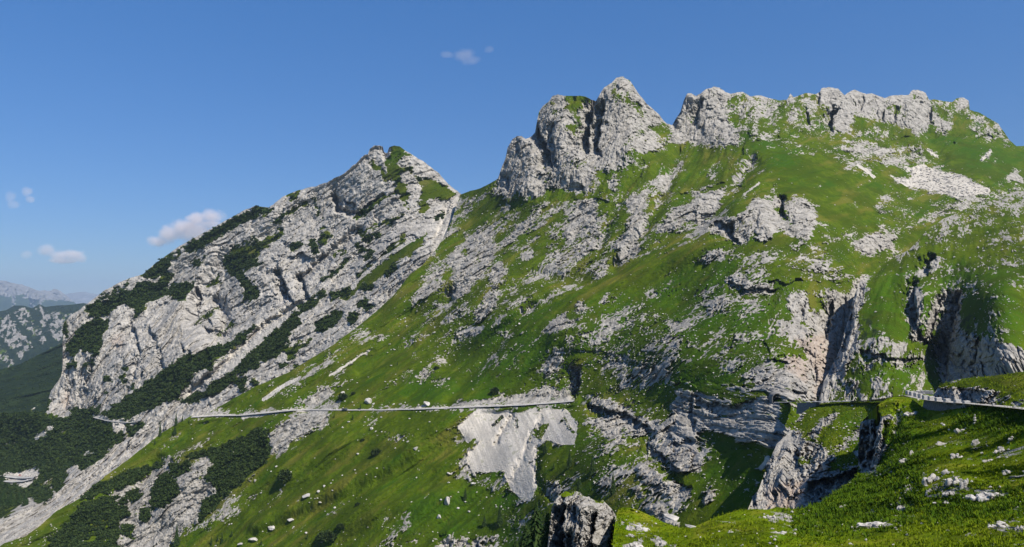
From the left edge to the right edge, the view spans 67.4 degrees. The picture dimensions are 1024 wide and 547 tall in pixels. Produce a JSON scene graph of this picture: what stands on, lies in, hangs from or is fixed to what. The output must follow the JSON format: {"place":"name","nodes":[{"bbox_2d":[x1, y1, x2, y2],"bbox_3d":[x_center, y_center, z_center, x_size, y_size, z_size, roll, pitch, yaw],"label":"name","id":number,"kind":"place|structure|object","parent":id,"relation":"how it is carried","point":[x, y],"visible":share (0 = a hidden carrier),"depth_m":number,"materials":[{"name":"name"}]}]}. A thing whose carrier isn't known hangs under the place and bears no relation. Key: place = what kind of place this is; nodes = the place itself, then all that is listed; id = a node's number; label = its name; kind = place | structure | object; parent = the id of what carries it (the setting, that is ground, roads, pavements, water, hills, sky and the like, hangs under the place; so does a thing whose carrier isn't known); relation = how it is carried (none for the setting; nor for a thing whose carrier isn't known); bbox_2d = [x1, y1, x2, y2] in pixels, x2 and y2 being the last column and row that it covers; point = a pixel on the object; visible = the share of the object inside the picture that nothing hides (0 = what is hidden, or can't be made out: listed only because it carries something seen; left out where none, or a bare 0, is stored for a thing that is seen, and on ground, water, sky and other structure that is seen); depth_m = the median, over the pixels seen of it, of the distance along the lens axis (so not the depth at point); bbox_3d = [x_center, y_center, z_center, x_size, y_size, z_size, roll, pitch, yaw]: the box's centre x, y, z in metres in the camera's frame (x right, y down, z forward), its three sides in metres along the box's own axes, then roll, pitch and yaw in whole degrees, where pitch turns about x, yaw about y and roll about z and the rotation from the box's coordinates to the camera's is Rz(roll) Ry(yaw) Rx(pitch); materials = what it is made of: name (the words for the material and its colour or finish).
{"place":"outdoors","nodes":[
{"label":"outdoors","id":0,"kind":"place"},
{"bbox_2d":[0,474,35,477],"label":"road","id":1,"kind":"structure","parent":0,"point":[12,476],"depth_m":1327.95,"materials":[{"name":"grey asphalt"}]},
{"bbox_2d":[3,478,32,481],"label":"road","id":2,"kind":"structure","parent":0,"point":[16,481],"depth_m":1301.32,"materials":[{"name":"grey asphalt"}]},
{"bbox_2d":[0,344,61,412],"bbox_3d":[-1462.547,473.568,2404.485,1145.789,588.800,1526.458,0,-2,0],"label":"valley slope","id":3,"kind":"structure","parent":0,"point":[41,393],"depth_m":2411.44,"materials":[{"name":"green plant"}]},
{"bbox_2d":[0,342,62,412],"bbox_3d":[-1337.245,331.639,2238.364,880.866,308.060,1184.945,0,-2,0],"label":"dwarf pine scrub","id":4,"kind":"object","parent":3,"relation":"on","point":[50,372],"visible":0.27,"depth_m":2369.26,"materials":[{"name":"green plant"}]},
{"bbox_2d":[0,280,75,310],"bbox_3d":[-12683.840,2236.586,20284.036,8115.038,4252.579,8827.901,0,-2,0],"label":"mountain","id":5,"kind":"structure","parent":0,"point":[12,294],"depth_m":20248.83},
{"bbox_2d":[0,303,85,368],"bbox_3d":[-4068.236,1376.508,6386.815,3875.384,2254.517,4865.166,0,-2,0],"label":"hill","id":6,"kind":"structure","parent":0,"point":[7,324],"depth_m":6057.03,"materials":[{"name":"stone"}]},
{"bbox_2d":[0,303,84,366],"bbox_3d":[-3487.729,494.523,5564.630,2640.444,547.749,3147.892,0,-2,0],"label":"dwarf pine scrub","id":7,"kind":"object","parent":6,"relation":"on","point":[31,331],"visible":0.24,"depth_m":6014.48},
{"bbox_2d":[65,292,97,303],"bbox_3d":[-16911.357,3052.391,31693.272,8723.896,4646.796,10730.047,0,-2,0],"label":"mountain","id":8,"kind":"structure","parent":0,"point":[81,297],"depth_m":32226.77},
{"bbox_2d":[94,417,136,422],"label":"road","id":9,"kind":"structure","parent":0,"point":[110,420],"depth_m":1285.07,"materials":[{"name":"grey asphalt"}]},
{"bbox_2d":[0,145,459,545],"bbox_3d":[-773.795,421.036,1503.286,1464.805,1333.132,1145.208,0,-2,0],"label":"rocky mountain","id":10,"kind":"structure","parent":0,"point":[164,331],"depth_m":1385.36,"materials":[{"name":"stone"}]},
{"bbox_2d":[21,493,28,506],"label":"spruce tree","id":11,"kind":"object","parent":10,"relation":"on","point":[25,501],"visible":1,"depth_m":1163.19,"materials":[{"name":"green plant"}]},
{"bbox_2d":[0,166,444,518],"bbox_3d":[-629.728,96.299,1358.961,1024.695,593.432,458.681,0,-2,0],"label":"dwarf pine scrub","id":12,"kind":"object","parent":10,"relation":"on","point":[20,427],"visible":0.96,"depth_m":1338.15,"materials":[{"name":"green plant"}]},
{"bbox_2d":[6,198,455,485],"bbox_3d":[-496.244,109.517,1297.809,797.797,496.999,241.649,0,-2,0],"label":"scree rubble","id":13,"kind":"object","parent":10,"relation":"on","point":[231,361],"visible":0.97,"depth_m":1288.69,"materials":[{"name":"stone"}]},
{"bbox_2d":[192,400,574,416],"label":"road","id":14,"kind":"structure","parent":0,"point":[392,409],"depth_m":868.39,"materials":[{"name":"grey asphalt"}]},
{"bbox_2d":[0,77,1023,546],"bbox_3d":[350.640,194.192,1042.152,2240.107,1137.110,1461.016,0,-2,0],"label":"grassy mountain","id":15,"kind":"structure","parent":0,"point":[602,135],"depth_m":882.64,"materials":[{"name":"plant"}]},
{"bbox_2d":[158,421,161,435],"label":"spruce tree","id":16,"kind":"object","parent":15,"relation":"on","point":[159,431],"visible":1,"depth_m":1002.95,"materials":[{"name":"green plant"}]},
{"bbox_2d":[46,427,291,546],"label":"dwarf pine scrub","id":17,"kind":"object","parent":15,"relation":"on","point":[224,453],"visible":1,"depth_m":913.58,"materials":[{"name":"green plant"}]},
{"bbox_2d":[173,526,179,545],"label":"spruce tree","id":18,"kind":"object","parent":15,"relation":"on","point":[176,541],"visible":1,"depth_m":858.37,"materials":[{"name":"green plant"}]},
{"bbox_2d":[181,459,189,465],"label":"pine bush","id":19,"kind":"object","parent":15,"relation":"on","point":[186,461],"visible":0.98,"depth_m":937.69,"materials":[{"name":"green plant"}]},
{"bbox_2d":[276,469,292,481],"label":"pine bush","id":20,"kind":"object","parent":15,"relation":"on","point":[280,476],"visible":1,"depth_m":847.22,"materials":[{"name":"green plant"}]},
{"bbox_2d":[315,529,336,541],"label":"pine bush","id":21,"kind":"object","parent":15,"relation":"on","point":[326,535],"visible":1,"depth_m":741.06,"materials":[{"name":"green plant"}]},
{"bbox_2d":[336,523,344,527],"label":"pine bush","id":22,"kind":"object","parent":15,"relation":"on","point":[339,525],"visible":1,"depth_m":742.62,"materials":[{"name":"green plant"}]},
{"bbox_2d":[337,393,347,399],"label":"pine bush","id":23,"kind":"object","parent":15,"relation":"on","point":[343,396],"visible":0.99,"depth_m":933.05,"materials":[{"name":"green plant"}]},
{"bbox_2d":[364,398,371,403],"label":"boulder","id":24,"kind":"object","parent":15,"relation":"on","point":[368,400],"visible":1,"depth_m":909.92,"materials":[{"name":"stone"}]},
{"bbox_2d":[370,448,381,455],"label":"pine bush","id":25,"kind":"object","parent":15,"relation":"on","point":[375,451],"visible":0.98,"depth_m":816.06,"materials":[{"name":"green plant"}]},
{"bbox_2d":[444,496,449,504],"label":"boulder","id":26,"kind":"object","parent":15,"relation":"on","point":[447,500],"visible":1,"depth_m":712.35,"materials":[{"name":"stone"}]},
{"bbox_2d":[482,515,486,526],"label":"spruce tree","id":27,"kind":"object","parent":15,"relation":"on","point":[484,523],"visible":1,"depth_m":672.39,"materials":[{"name":"green plant"}]},
{"bbox_2d":[490,387,498,392],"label":"pine bush","id":28,"kind":"object","parent":15,"relation":"on","point":[493,389],"visible":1,"depth_m":823.95,"materials":[{"name":"green plant"}]},
{"bbox_2d":[495,505,503,526],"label":"spruce tree","id":29,"kind":"object","parent":15,"relation":"on","point":[499,521],"visible":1,"depth_m":660.49,"materials":[{"name":"green plant"}]},
{"bbox_2d":[241,380,766,499],"bbox_3d":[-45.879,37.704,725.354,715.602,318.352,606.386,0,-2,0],"label":"scree rubble","id":30,"kind":"object","parent":15,"relation":"on","point":[509,455],"visible":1,"depth_m":723.07,"materials":[{"name":"stone"}]},
{"bbox_2d":[11,90,1023,546],"bbox_3d":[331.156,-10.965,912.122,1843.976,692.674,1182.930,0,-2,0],"label":"scattered stones","id":31,"kind":"object","parent":15,"relation":"on","point":[619,320],"visible":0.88,"depth_m":877.29,"materials":[{"name":"stone"}]},
{"bbox_2d":[543,441,547,452],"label":"spruce tree","id":32,"kind":"object","parent":15,"relation":"on","point":[545,449],"visible":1,"depth_m":693.96,"materials":[{"name":"green plant"}]},
{"bbox_2d":[566,449,572,467],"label":"spruce tree","id":33,"kind":"object","parent":15,"relation":"on","point":[569,462],"visible":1,"depth_m":627.86,"materials":[{"name":"green plant"}]},
{"bbox_2d":[576,477,581,489],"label":"spruce tree","id":34,"kind":"object","parent":15,"relation":"on","point":[579,484],"visible":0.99,"depth_m":577.98,"materials":[{"name":"green plant"}]},
{"bbox_2d":[588,455,595,474],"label":"spruce tree","id":35,"kind":"object","parent":15,"relation":"on","point":[592,467],"visible":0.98,"depth_m":580.93,"materials":[{"name":"green plant"}]},
{"bbox_2d":[610,474,615,494],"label":"spruce tree","id":36,"kind":"object","parent":15,"relation":"on","point":[612,488],"visible":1,"depth_m":524.01,"materials":[{"name":"green plant"}]},
{"bbox_2d":[664,514,678,520],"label":"boulder","id":37,"kind":"object","parent":15,"relation":"on","point":[671,517],"visible":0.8,"depth_m":437.88,"materials":[{"name":"stone"}]},
{"bbox_2d":[769,392,778,402],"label":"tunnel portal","id":38,"kind":"object","parent":15,"relation":"on","point":[771,395],"visible":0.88,"depth_m":478.76,"materials":[{"name":"grey concrete"}]},
{"bbox_2d":[893,149,990,196],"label":"scree rubble","id":39,"kind":"object","parent":15,"relation":"on","point":[956,176],"visible":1,"depth_m":1180.20,"materials":[{"name":"stone"}]},
{"bbox_2d":[0,0,1023,294],"label":"sky","id":40,"kind":"structure","parent":0,"point":[131,130],"materials":[{"name":"blue"}]},
{"bbox_2d":[547,491,615,546],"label":"foreground pinnacle","id":41,"kind":"object","parent":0,"point":[578,519],"visible":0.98,"depth_m":129.29,"materials":[{"name":"grey stone"}]},
{"bbox_2d":[518,525,529,546],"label":"spruce tree","id":42,"kind":"object","parent":41,"relation":"on","point":[526,530],"visible":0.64,"depth_m":155.91,"materials":[{"name":"green plant"}]},
{"bbox_2d":[522,502,543,546],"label":"spruce tree","id":43,"kind":"object","parent":41,"relation":"on","point":[535,527],"visible":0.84,"depth_m":147.66,"materials":[{"name":"green plant"}]},
{"bbox_2d":[537,512,549,546],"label":"spruce tree","id":44,"kind":"object","parent":41,"relation":"on","point":[543,540],"visible":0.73,"depth_m":137.96,"materials":[{"name":"green plant"}]},
{"bbox_2d":[611,396,1023,546],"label":"foreground hill","id":45,"kind":"structure","parent":0,"point":[872,446],"depth_m":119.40,"materials":[{"name":"green plant"}]},
{"bbox_2d":[626,542,642,546],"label":"rock outcrop","id":46,"kind":"object","parent":45,"relation":"on","point":[633,544],"visible":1,"depth_m":108.45,"materials":[{"name":"stone"}]},
{"bbox_2d":[625,524,649,531],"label":"rock outcrop","id":47,"kind":"object","parent":45,"relation":"on","point":[639,527],"visible":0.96,"depth_m":120.33,"materials":[{"name":"stone"}]},
{"bbox_2d":[655,541,666,546],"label":"rock outcrop","id":48,"kind":"object","parent":45,"relation":"on","point":[657,543],"visible":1,"depth_m":109.74,"materials":[{"name":"stone"}]},
{"bbox_2d":[763,515,775,518],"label":"rock outcrop","id":49,"kind":"object","parent":45,"relation":"on","point":[773,516],"visible":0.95,"depth_m":117.48,"materials":[{"name":"stone"}]},
{"bbox_2d":[770,531,786,533],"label":"rock outcrop","id":50,"kind":"object","parent":45,"relation":"on","point":[782,532],"visible":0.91,"depth_m":100.29,"materials":[{"name":"stone"}]},
{"bbox_2d":[613,412,1023,546],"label":"scattered stones","id":51,"kind":"object","parent":45,"relation":"on","point":[795,533],"visible":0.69,"depth_m":114.09,"materials":[{"name":"stone"}]},
{"bbox_2d":[857,521,886,527],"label":"rock outcrop","id":52,"kind":"object","parent":45,"relation":"on","point":[872,524],"visible":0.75,"depth_m":104.26,"materials":[{"name":"stone"}]},
{"bbox_2d":[897,505,905,510],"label":"rock outcrop","id":53,"kind":"object","parent":45,"relation":"on","point":[900,507],"visible":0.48,"depth_m":112.69,"materials":[{"name":"stone"}]},
{"bbox_2d":[781,403,1023,542],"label":"herbs","id":54,"kind":"object","parent":45,"relation":"on","point":[855,483],"visible":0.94,"depth_m":124.23,"materials":[{"name":"green plant"}]},
{"bbox_2d":[903,411,917,416],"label":"rock outcrop","id":55,"kind":"object","parent":45,"relation":"on","point":[908,413],"visible":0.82,"depth_m":188.43,"materials":[{"name":"stone"}]},
{"bbox_2d":[921,473,938,484],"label":"rock outcrop","id":56,"kind":"object","parent":45,"relation":"on","point":[928,480],"visible":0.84,"depth_m":116.76,"materials":[{"name":"stone"}]},
{"bbox_2d":[941,469,948,474],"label":"rock outcrop","id":57,"kind":"object","parent":45,"relation":"on","point":[944,472],"visible":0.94,"depth_m":117.06,"materials":[{"name":"stone"}]},
{"bbox_2d":[923,400,968,410],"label":"retaining wall","id":58,"kind":"structure","parent":45,"relation":"on","point":[933,405],"depth_m":182.28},
{"bbox_2d":[943,398,950,403],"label":"guard stone","id":59,"kind":"object","parent":58,"relation":"on","point":[946,400],"visible":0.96,"depth_m":173.82,"materials":[{"name":"stone"}]},
{"bbox_2d":[953,399,960,404],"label":"guard stone","id":60,"kind":"object","parent":58,"relation":"on","point":[956,401],"visible":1,"depth_m":168.83,"materials":[{"name":"stone"}]},
{"bbox_2d":[942,491,954,496],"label":"rock outcrop","id":61,"kind":"object","parent":45,"relation":"on","point":[946,493],"visible":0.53,"depth_m":108.20,"materials":[{"name":"stone"}]},
{"bbox_2d":[945,477,962,486],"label":"rock outcrop","id":62,"kind":"object","parent":45,"relation":"on","point":[950,481],"visible":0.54,"depth_m":110.35,"materials":[{"name":"stone"}]},
{"bbox_2d":[950,453,962,458],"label":"rock outcrop","id":63,"kind":"object","parent":45,"relation":"on","point":[952,455],"visible":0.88,"depth_m":128.45,"materials":[{"name":"stone"}]},
{"bbox_2d":[954,428,965,433],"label":"rock outcrop","id":64,"kind":"object","parent":45,"relation":"on","point":[957,430],"visible":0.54,"depth_m":148.80,"materials":[{"name":"stone"}]},
{"bbox_2d":[959,478,968,489],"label":"rock outcrop","id":65,"kind":"object","parent":45,"relation":"on","point":[963,484],"visible":0.99,"depth_m":108.46,"materials":[{"name":"stone"}]},
{"bbox_2d":[971,439,979,445],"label":"rock outcrop","id":66,"kind":"object","parent":45,"relation":"on","point":[975,442],"visible":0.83,"depth_m":129.09,"materials":[{"name":"stone"}]},
{"bbox_2d":[965,491,1003,501],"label":"rock outcrop","id":67,"kind":"object","parent":45,"relation":"on","point":[982,496],"visible":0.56,"depth_m":101.36,"materials":[{"name":"stone"}]},
{"bbox_2d":[988,521,1007,527],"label":"rock outcrop","id":68,"kind":"object","parent":45,"relation":"on","point":[1000,524],"visible":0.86,"depth_m":80.38,"materials":[{"name":"stone"}]},
{"bbox_2d":[994,446,1004,453],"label":"rock outcrop","id":69,"kind":"object","parent":45,"relation":"on","point":[1000,449],"visible":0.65,"depth_m":118.28,"materials":[{"name":"stone"}]},
{"bbox_2d":[1014,525,1023,530],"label":"rock outcrop","id":70,"kind":"object","parent":45,"relation":"on","point":[1017,528],"visible":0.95,"depth_m":76.12,"materials":[{"name":"stone"}]},
{"bbox_2d":[748,401,921,509],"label":"rock outcrop","id":71,"kind":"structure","parent":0,"point":[789,480],"depth_m":252.20,"materials":[{"name":"stone"}]},
{"bbox_2d":[796,403,819,413],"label":"retaining wall","id":72,"kind":"structure","parent":71,"relation":"on","point":[801,407],"depth_m":414.33,"materials":[{"name":"grey stone"}]},
{"bbox_2d":[794,403,861,465],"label":"scattered stones","id":73,"kind":"object","parent":71,"relation":"on","point":[828,439],"visible":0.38,"depth_m":273.91,"materials":[{"name":"stone"}]},
{"bbox_2d":[764,400,921,470],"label":"grass","id":74,"kind":"structure","parent":71,"relation":"on","point":[844,456],"depth_m":289.37,"materials":[{"name":"green plant"}]},
{"bbox_2d":[774,396,909,402],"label":"road","id":75,"kind":"structure","parent":0,"point":[843,401],"depth_m":374.69,"materials":[{"name":"grey asphalt"}]},
{"bbox_2d":[818,190,1023,406],"bbox_3d":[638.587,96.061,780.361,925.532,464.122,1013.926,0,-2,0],"label":"green hill","id":76,"kind":"structure","parent":0,"point":[958,352],"depth_m":582.83,"materials":[{"name":"green plant"}]},
{"bbox_2d":[835,196,1023,398],"bbox_3d":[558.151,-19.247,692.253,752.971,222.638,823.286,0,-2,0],"label":"scattered stones","id":77,"kind":"object","parent":76,"relation":"on","point":[954,288],"visible":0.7,"depth_m":604.82,"materials":[{"name":"stone"}]},
{"bbox_2d":[902,395,1023,408],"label":"road","id":78,"kind":"structure","parent":0,"point":[973,403],"depth_m":158.56,"materials":[{"name":"grey asphalt"}]},
{"bbox_2d":[934,397,941,402],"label":"guard stone","id":79,"kind":"object","parent":78,"relation":"on","point":[937,399],"visible":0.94,"depth_m":179.79,"materials":[{"name":"stone"}]},
{"bbox_2d":[962,400,970,405],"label":"guard stone","id":80,"kind":"object","parent":78,"relation":"on","point":[966,401],"visible":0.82,"depth_m":164.85,"materials":[{"name":"stone"}]},
{"bbox_2d":[933,372,1023,408],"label":"rocky knoll","id":81,"kind":"structure","parent":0,"point":[973,393],"depth_m":220.34,"materials":[{"name":"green stone"}]},
{"bbox_2d":[938,371,1023,408],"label":"grass","id":82,"kind":"structure","parent":81,"relation":"on","point":[1005,377],"depth_m":211.77,"materials":[{"name":"green plant"}]}
]}

